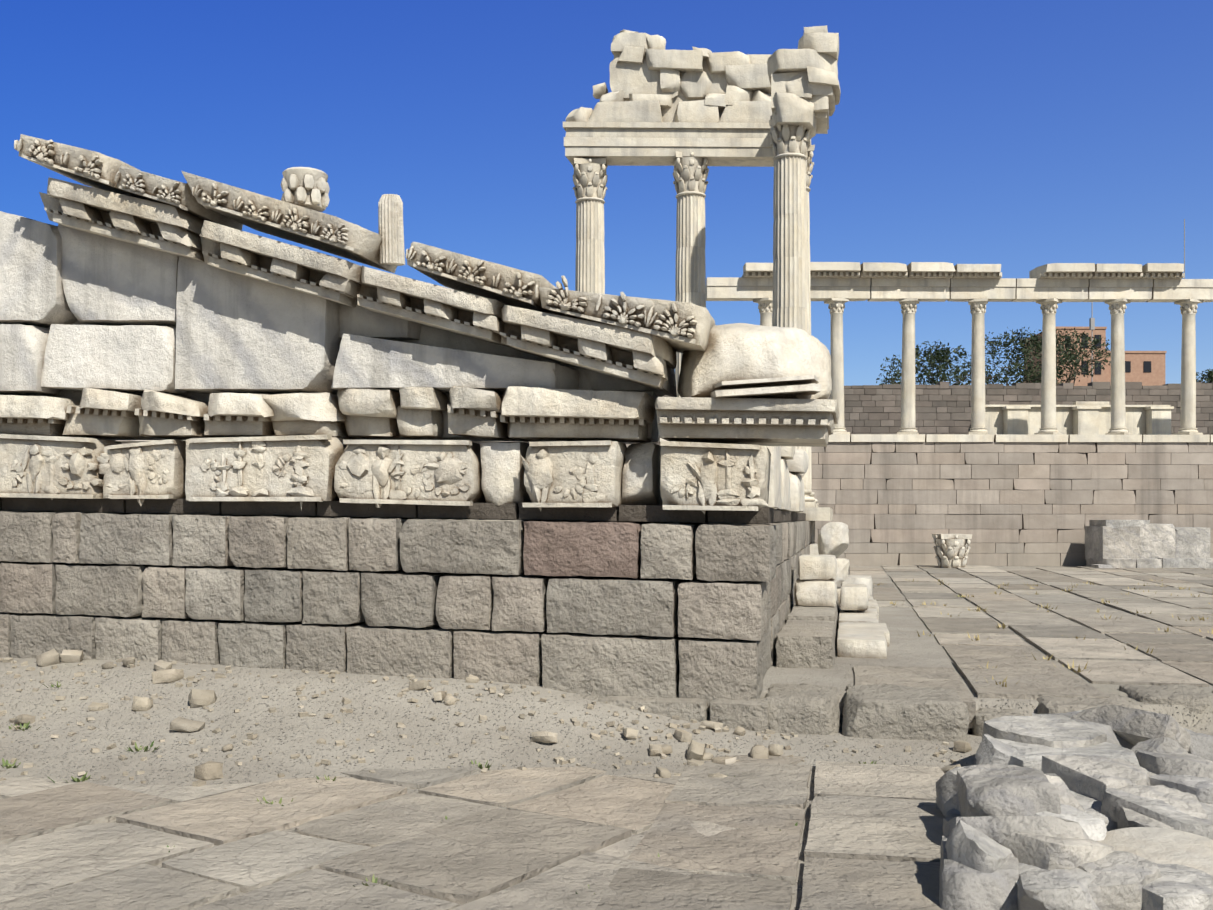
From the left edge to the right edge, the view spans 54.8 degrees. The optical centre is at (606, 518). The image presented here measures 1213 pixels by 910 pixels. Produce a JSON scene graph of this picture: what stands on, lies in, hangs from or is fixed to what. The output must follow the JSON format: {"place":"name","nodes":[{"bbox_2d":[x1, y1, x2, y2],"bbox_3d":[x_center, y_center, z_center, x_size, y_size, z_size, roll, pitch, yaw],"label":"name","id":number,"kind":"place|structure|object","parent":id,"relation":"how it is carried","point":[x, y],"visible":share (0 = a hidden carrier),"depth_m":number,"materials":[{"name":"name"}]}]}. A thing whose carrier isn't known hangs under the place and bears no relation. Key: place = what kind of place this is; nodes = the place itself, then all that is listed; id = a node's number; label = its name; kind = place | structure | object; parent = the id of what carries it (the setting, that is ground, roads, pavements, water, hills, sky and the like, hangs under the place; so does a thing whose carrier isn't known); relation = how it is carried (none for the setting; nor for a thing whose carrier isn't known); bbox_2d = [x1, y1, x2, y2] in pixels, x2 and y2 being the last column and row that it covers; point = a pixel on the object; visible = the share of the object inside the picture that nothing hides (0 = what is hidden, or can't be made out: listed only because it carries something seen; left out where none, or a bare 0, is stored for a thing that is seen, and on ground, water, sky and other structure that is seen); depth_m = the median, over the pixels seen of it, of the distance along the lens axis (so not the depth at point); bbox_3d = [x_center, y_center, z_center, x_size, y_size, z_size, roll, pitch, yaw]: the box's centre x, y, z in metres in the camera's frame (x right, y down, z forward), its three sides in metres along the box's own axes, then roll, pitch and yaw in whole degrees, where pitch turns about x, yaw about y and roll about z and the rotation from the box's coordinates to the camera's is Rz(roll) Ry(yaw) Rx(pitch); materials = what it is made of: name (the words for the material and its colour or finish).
{"place":"outdoors","nodes":[
{"label":"outdoors","id":0,"kind":"place"},
{"bbox_2d":[0,566,1212,909],"bbox_3d":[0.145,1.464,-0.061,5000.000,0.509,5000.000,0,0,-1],"label":"ground","id":1,"kind":"structure","parent":0,"point":[284,730],"depth_m":8.52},
{"bbox_2d":[0,755,805,909],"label":"paving","id":2,"kind":"structure","parent":1,"relation":"on","point":[540,842],"depth_m":6.10,"materials":[{"name":"grey stone"}]},
{"bbox_2d":[0,498,805,580],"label":"stone ledge","id":3,"kind":"object","parent":1,"relation":"on","point":[648,514],"visible":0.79,"depth_m":9.69,"materials":[{"name":"grey stone"}]},
{"bbox_2d":[0,434,121,499],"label":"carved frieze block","id":4,"kind":"structure","parent":3,"relation":"on","point":[37,466],"depth_m":10.13,"materials":[{"name":"stone"}]},
{"bbox_2d":[0,395,80,436],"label":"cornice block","id":5,"kind":"structure","parent":4,"relation":"on","point":[36,415],"depth_m":10.15,"materials":[{"name":"stone"}]},
{"bbox_2d":[0,324,59,395],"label":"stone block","id":6,"kind":"structure","parent":5,"relation":"on","point":[22,350],"depth_m":10.26,"materials":[{"name":"stone"}]},
{"bbox_2d":[0,211,76,326],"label":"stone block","id":7,"kind":"structure","parent":6,"relation":"on","point":[31,290],"depth_m":10.29,"materials":[{"name":"stone"}]},
{"bbox_2d":[63,388,154,438],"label":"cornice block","id":8,"kind":"structure","parent":4,"relation":"on","point":[100,414],"depth_m":10.11,"materials":[{"name":"stone"}]},
{"bbox_2d":[43,320,658,441],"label":"backing wall","id":9,"kind":"structure","parent":4,"relation":"on","point":[431,336],"depth_m":9.85,"materials":[{"name":"stone"}]},
{"bbox_2d":[39,177,203,261],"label":"dentil cornice block","id":10,"kind":"structure","parent":9,"relation":"on","point":[169,229],"depth_m":9.80,"materials":[{"name":"stone"}]},
{"bbox_2d":[14,134,140,198],"bbox_3d":[-4.461,-2.995,10.188,0.897,0.473,0.984,0,0,11],"label":"pediment sima","id":11,"kind":"object","parent":10,"relation":"on","point":[94,169],"visible":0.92,"depth_m":9.76,"materials":[{"name":"stone"}]},
{"bbox_2d":[114,166,242,230],"bbox_3d":[-3.648,-2.735,10.043,0.728,0.401,0.981,0,0,12],"label":"pediment sima","id":12,"kind":"object","parent":10,"relation":"on","point":[153,188],"visible":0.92,"depth_m":9.63,"materials":[{"name":"stone"}]},
{"bbox_2d":[200,220,365,307],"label":"dentil cornice block","id":13,"kind":"structure","parent":9,"relation":"on","point":[281,264],"depth_m":9.47,"materials":[{"name":"stone"}]},
{"bbox_2d":[182,171,396,272],"bbox_3d":[-2.596,-2.467,9.785,1.575,0.719,0.986,0,0,12],"label":"pediment sima","id":14,"kind":"object","parent":13,"relation":"on","point":[332,234],"visible":1,"depth_m":9.39,"materials":[{"name":"stone"}]},
{"bbox_2d":[281,167,329,211],"bbox_3d":[-2.548,-2.772,9.888,0.410,0.305,0.397,0,0,-1],"label":"capital fragment","id":15,"kind":"object","parent":14,"relation":"on","point":[307,187],"visible":0.94,"depth_m":9.75,"materials":[{"name":"stone"}]},
{"bbox_2d":[378,194,404,265],"bbox_3d":[-1.775,-2.383,9.665,0.216,0.571,0.239,0,0,-1],"label":"fluted column fragment","id":16,"kind":"object","parent":14,"relation":"attached to","point":[390,225],"visible":0.98,"depth_m":9.59,"materials":[{"name":"stone"}]},
{"bbox_2d":[357,265,510,347],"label":"dentil cornice block","id":17,"kind":"structure","parent":9,"relation":"on","point":[439,307],"depth_m":9.24,"materials":[{"name":"stone"}]},
{"bbox_2d":[406,242,557,313],"bbox_3d":[-0.955,-1.913,9.489,1.125,0.556,0.986,0,0,12],"label":"pediment sima","id":18,"kind":"object","parent":17,"relation":"on","point":[507,285],"visible":0.96,"depth_m":9.07,"materials":[{"name":"stone"}]},
{"bbox_2d":[500,305,676,396],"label":"dentil cornice block","id":19,"kind":"structure","parent":9,"relation":"on","point":[638,357],"depth_m":8.95,"materials":[{"name":"stone"}]},
{"bbox_2d":[535,275,714,352],"bbox_3d":[0.182,-1.566,9.214,1.295,0.552,0.988,0,0,12],"label":"pediment sima","id":20,"kind":"object","parent":19,"relation":"on","point":[679,327],"visible":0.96,"depth_m":8.77,"materials":[{"name":"stone"}]},
{"bbox_2d":[96,439,185,505],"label":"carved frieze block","id":21,"kind":"structure","parent":3,"relation":"on","point":[140,472],"depth_m":9.98,"materials":[{"name":"stone"}]},
{"bbox_2d":[134,389,220,439],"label":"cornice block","id":22,"kind":"structure","parent":21,"relation":"on","point":[165,415],"depth_m":9.89,"materials":[{"name":"stone"}]},
{"bbox_2d":[41,324,188,394],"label":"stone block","id":23,"kind":"structure","parent":22,"relation":"on","point":[132,358],"depth_m":10.13,"materials":[{"name":"stone"}]},
{"bbox_2d":[58,224,178,325],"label":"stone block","id":24,"kind":"structure","parent":23,"relation":"on","point":[106,281],"depth_m":10.18,"materials":[{"name":"stone"}]},
{"bbox_2d":[185,434,356,508],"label":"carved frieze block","id":25,"kind":"structure","parent":3,"relation":"on","point":[298,468],"depth_m":9.75,"materials":[{"name":"stone"}]},
{"bbox_2d":[204,393,274,436],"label":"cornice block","id":26,"kind":"structure","parent":25,"relation":"on","point":[238,414],"depth_m":9.79,"materials":[{"name":"stone"}]},
{"bbox_2d":[262,392,360,439],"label":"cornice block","id":27,"kind":"structure","parent":25,"relation":"on","point":[308,414],"depth_m":9.73,"materials":[{"name":"stone"}]},
{"bbox_2d":[175,256,341,393],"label":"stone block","id":28,"kind":"structure","parent":27,"relation":"on","point":[236,333],"depth_m":9.83,"materials":[{"name":"stone"}]},
{"bbox_2d":[334,440,485,507],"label":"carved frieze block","id":29,"kind":"structure","parent":3,"relation":"on","point":[378,473],"depth_m":9.50,"materials":[{"name":"stone"}]},
{"bbox_2d":[337,388,400,439],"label":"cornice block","id":30,"kind":"structure","parent":29,"relation":"on","point":[369,412],"depth_m":9.65,"materials":[{"name":"stone"}]},
{"bbox_2d":[397,387,447,439],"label":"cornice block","id":31,"kind":"structure","parent":29,"relation":"on","point":[420,413],"depth_m":9.61,"materials":[{"name":"stone"}]},
{"bbox_2d":[481,442,531,506],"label":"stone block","id":32,"kind":"structure","parent":3,"relation":"on","point":[503,470],"depth_m":9.45,"materials":[{"name":"stone"}]},
{"bbox_2d":[447,386,514,440],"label":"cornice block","id":33,"kind":"structure","parent":32,"relation":"on","point":[474,413],"depth_m":9.39,"materials":[{"name":"stone"}]},
{"bbox_2d":[521,440,626,510],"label":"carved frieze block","id":34,"kind":"structure","parent":3,"relation":"on","point":[573,474],"depth_m":9.18,"materials":[{"name":"stone"}]},
{"bbox_2d":[500,386,654,442],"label":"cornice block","id":35,"kind":"structure","parent":34,"relation":"on","point":[531,414],"depth_m":9.21,"materials":[{"name":"stone"}]},
{"bbox_2d":[331,334,578,392],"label":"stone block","id":36,"kind":"structure","parent":35,"relation":"on","point":[370,362],"depth_m":9.49,"materials":[{"name":"stone"}]},
{"bbox_2d":[339,303,420,339],"bbox_3d":[-1.917,-1.712,10.093,0.865,0.401,0.510,0,0,12],"label":"pediment tympanum","id":37,"kind":"object","parent":36,"relation":"on","point":[359,320],"visible":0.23,"depth_m":9.86,"materials":[{"name":"stone"}]},
{"bbox_2d":[583,369,665,396],"bbox_3d":[0.151,-1.166,9.733,0.697,0.303,0.508,0,0,11],"label":"pediment tympanum","id":38,"kind":"object","parent":35,"relation":"on","point":[597,381],"visible":0.19,"depth_m":9.51,"materials":[{"name":"stone"}]},
{"bbox_2d":[621,442,662,504],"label":"stone block","id":39,"kind":"structure","parent":3,"relation":"on","point":[641,477],"depth_m":9.31,"materials":[{"name":"stone"}]},
{"bbox_2d":[660,441,770,513],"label":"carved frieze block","id":40,"kind":"structure","parent":3,"relation":"on","point":[703,477],"depth_m":8.91,"materials":[{"name":"stone"}]},
{"bbox_2d":[655,323,838,446],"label":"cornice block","id":41,"kind":"structure","parent":40,"relation":"on","point":[745,383],"depth_m":8.90,"materials":[{"name":"stone"}]},
{"bbox_2d":[723,443,808,512],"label":"podium fragments","id":42,"kind":"object","parent":3,"relation":"on","point":[789,467],"visible":0.31,"depth_m":13.97,"materials":[{"name":"beige stone"}]},
{"bbox_2d":[0,511,814,720],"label":"temple podium","id":43,"kind":"object","parent":1,"relation":"on","point":[598,609],"visible":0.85,"depth_m":9.48,"materials":[{"name":"grey stone"}]},
{"bbox_2d":[798,507,832,520],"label":"stone block","id":44,"kind":"structure","parent":43,"relation":"on","point":[819,513],"depth_m":21.73,"materials":[{"name":"stone"}]},
{"bbox_2d":[573,158,607,293],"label":"temple column","id":45,"kind":"structure","parent":44,"relation":"on","point":[590,180],"depth_m":25.86,"materials":[{"name":"stone"}]},
{"bbox_2d":[673,151,708,396],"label":"temple column","id":46,"kind":"structure","parent":44,"relation":"on","point":[690,174],"depth_m":25.42,"materials":[{"name":"stone"}]},
{"bbox_2d":[563,25,827,166],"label":"entablature","id":47,"kind":"structure","parent":46,"relation":"on","point":[659,105],"depth_m":25.43,"materials":[{"name":"stone"}]},
{"bbox_2d":[769,108,815,506],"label":"temple column","id":48,"kind":"structure","parent":44,"relation":"on","point":[789,144],"depth_m":22.75,"materials":[{"name":"stone"}]},
{"bbox_2d":[767,32,840,144],"bbox_3d":[4.089,-8.453,23.884,1.414,1.738,3.200,0,0,13],"label":"temple entablature flank","id":49,"kind":"object","parent":48,"relation":"on","point":[805,85],"visible":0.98,"depth_m":22.46,"materials":[{"name":"stone"}]},
{"bbox_2d":[806,145,818,506],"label":"temple column","id":50,"kind":"structure","parent":44,"relation":"on","point":[809,167],"depth_m":25.03,"materials":[{"name":"stone"}]},
{"bbox_2d":[1,595,961,893],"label":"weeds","id":51,"kind":"object","parent":1,"relation":"on","point":[25,727],"visible":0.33,"depth_m":7.85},
{"bbox_2d":[0,649,975,798],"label":"loose stones","id":52,"kind":"object","parent":1,"relation":"on","point":[163,672],"visible":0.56,"depth_m":8.55,"materials":[{"name":"grey stone"}]},
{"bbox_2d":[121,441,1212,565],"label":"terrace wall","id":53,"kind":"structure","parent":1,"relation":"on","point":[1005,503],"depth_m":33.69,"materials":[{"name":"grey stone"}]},
{"bbox_2d":[115,434,1212,442],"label":"ledge","id":54,"kind":"object","parent":53,"relation":"on","point":[1016,438],"visible":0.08,"depth_m":33.63,"materials":[{"name":"beige stone"}]},
{"bbox_2d":[824,298,849,433],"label":"column","id":55,"kind":"structure","parent":54,"relation":"on","point":[836,306],"depth_m":33.86,"materials":[{"name":"stone"}]},
{"bbox_2d":[897,298,918,433],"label":"column","id":56,"kind":"structure","parent":54,"relation":"on","point":[908,308],"depth_m":33.90,"materials":[{"name":"stone"}]},
{"bbox_2d":[968,298,987,433],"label":"column","id":57,"kind":"structure","parent":54,"relation":"on","point":[977,309],"depth_m":33.93,"materials":[{"name":"stone"}]},
{"bbox_2d":[1034,298,1061,433],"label":"column","id":58,"kind":"structure","parent":54,"relation":"on","point":[1048,307],"depth_m":33.96,"materials":[{"name":"stone"}]},
{"bbox_2d":[705,277,1212,301],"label":"stoa architrave","id":59,"kind":"object","parent":58,"relation":"on","point":[952,289],"visible":0.88,"depth_m":33.85,"materials":[{"name":"beige stone"}]},
{"bbox_2d":[742,262,1184,278],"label":"cornice","id":60,"kind":"structure","parent":59,"relation":"on","point":[951,270],"depth_m":33.52,"materials":[{"name":"beige stone"}]},
{"bbox_2d":[985,401,1173,434],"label":"stone blocks","id":61,"kind":"structure","parent":54,"relation":"on","point":[1084,418],"depth_m":38.36,"materials":[{"name":"beige stone"}]},
{"bbox_2d":[1104,298,1130,434],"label":"column","id":62,"kind":"structure","parent":54,"relation":"on","point":[1117,307],"depth_m":34.00,"materials":[{"name":"stone"}]},
{"bbox_2d":[1173,299,1202,434],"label":"column","id":63,"kind":"structure","parent":54,"relation":"on","point":[1188,308],"depth_m":34.03,"materials":[{"name":"stone"}]},
{"bbox_2d":[595,761,945,909],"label":"paving strip","id":64,"kind":"object","parent":1,"relation":"on","point":[875,835],"visible":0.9,"depth_m":6.01,"materials":[{"name":"grey stone"}]},
{"bbox_2d":[776,593,838,668],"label":"stone block","id":65,"kind":"structure","parent":1,"relation":"on","point":[806,637],"depth_m":10.84,"materials":[{"name":"grey stone"}]},
{"bbox_2d":[810,544,818,554],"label":"stone block","id":66,"kind":"structure","parent":1,"relation":"on","point":[813,549],"depth_m":18.52,"materials":[{"name":"stone"}]},
{"bbox_2d":[794,554,889,658],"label":"stone blocks","id":67,"kind":"structure","parent":1,"relation":"on","point":[863,632],"depth_m":14.33,"materials":[{"name":"beige stone"}]},
{"bbox_2d":[817,522,849,581],"bbox_3d":[3.413,0.501,17.509,0.457,0.899,1.036,0,0,7],"label":"sculpture fragment","id":68,"kind":"object","parent":67,"relation":"on","point":[833,538],"visible":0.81,"depth_m":17.54,"materials":[{"name":"stone"}]},
{"bbox_2d":[580,683,1212,740],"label":"stone step","id":69,"kind":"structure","parent":1,"relation":"on","point":[890,711],"depth_m":8.71,"materials":[{"name":"grey stone"}]},
{"bbox_2d":[936,705,1212,909],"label":"rubble heap","id":70,"kind":"object","parent":1,"relation":"on","point":[1034,808],"visible":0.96,"depth_m":5.68,"materials":[{"name":"stone"}]},
{"bbox_2d":[1097,827,1212,875],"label":"rock","id":71,"kind":"object","parent":70,"relation":"on","point":[1166,846],"visible":0.23,"depth_m":5.34,"materials":[{"name":"stone"}]},
{"bbox_2d":[0,0,1212,385],"label":"sky","id":72,"kind":"structure","parent":0,"point":[1021,136],"materials":[{"name":"blue"}]},
{"bbox_2d":[753,297,772,325],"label":"column","id":73,"kind":"structure","parent":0,"point":[765,306],"depth_m":33.84,"materials":[{"name":"stone"}]},
{"bbox_2d":[663,382,1212,434],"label":"back wall","id":74,"kind":"structure","parent":0,"point":[942,407],"depth_m":38.90,"materials":[{"name":"grey stone"}]},
{"bbox_2d":[876,340,1010,384],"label":"tree","id":75,"kind":"object","parent":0,"point":[939,358],"visible":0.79,"depth_m":57.72,"materials":[{"name":"green plant"}]},
{"bbox_2d":[957,326,1097,385],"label":"tree","id":76,"kind":"object","parent":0,"point":[1022,340],"visible":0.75,"depth_m":59.83,"materials":[{"name":"green plant"}]},
{"bbox_2d":[850,565,1212,727],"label":"courtyard paving","id":77,"kind":"structure","parent":0,"point":[1186,647],"depth_m":14.53,"materials":[{"name":"grey stone"}]},
{"bbox_2d":[932,534,971,568],"bbox_3d":[9.559,0.909,32.357,0.926,0.954,0.926,0,0,-1],"label":"fallen capital","id":78,"kind":"object","parent":77,"relation":"on","point":[951,550],"visible":0.98,"depth_m":32.02,"materials":[{"name":"stone"}]},
{"bbox_2d":[876,579,1212,686],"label":"dry grass tufts","id":79,"kind":"object","parent":77,"relation":"on","point":[1049,658],"visible":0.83,"depth_m":16.20,"materials":[{"name":"beige plant"}]},
{"bbox_2d":[1085,520,1212,567],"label":"pedestal blocks","id":80,"kind":"structure","parent":77,"relation":"on","point":[1127,544],"depth_m":32.15,"materials":[{"name":"stone"}]},
{"bbox_2d":[1009,328,1110,385],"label":"tree","id":81,"kind":"object","parent":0,"point":[1095,341],"visible":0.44,"depth_m":66.01,"materials":[{"name":"green plant"}]},
{"bbox_2d":[1024,326,1166,385],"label":"hill building","id":82,"kind":"structure","parent":0,"point":[1146,368],"depth_m":121.77,"materials":[{"name":"paint"}]},
{"bbox_2d":[1089,219,1184,381],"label":"radio mast","id":83,"kind":"object","parent":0,"point":[1092,323],"visible":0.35,"depth_m":90.51,"materials":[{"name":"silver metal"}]},
{"bbox_2d":[1196,368,1212,382],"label":"tree","id":84,"kind":"object","parent":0,"point":[1209,374],"visible":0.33,"depth_m":69.96,"materials":[{"name":"green plant"}]}
]}

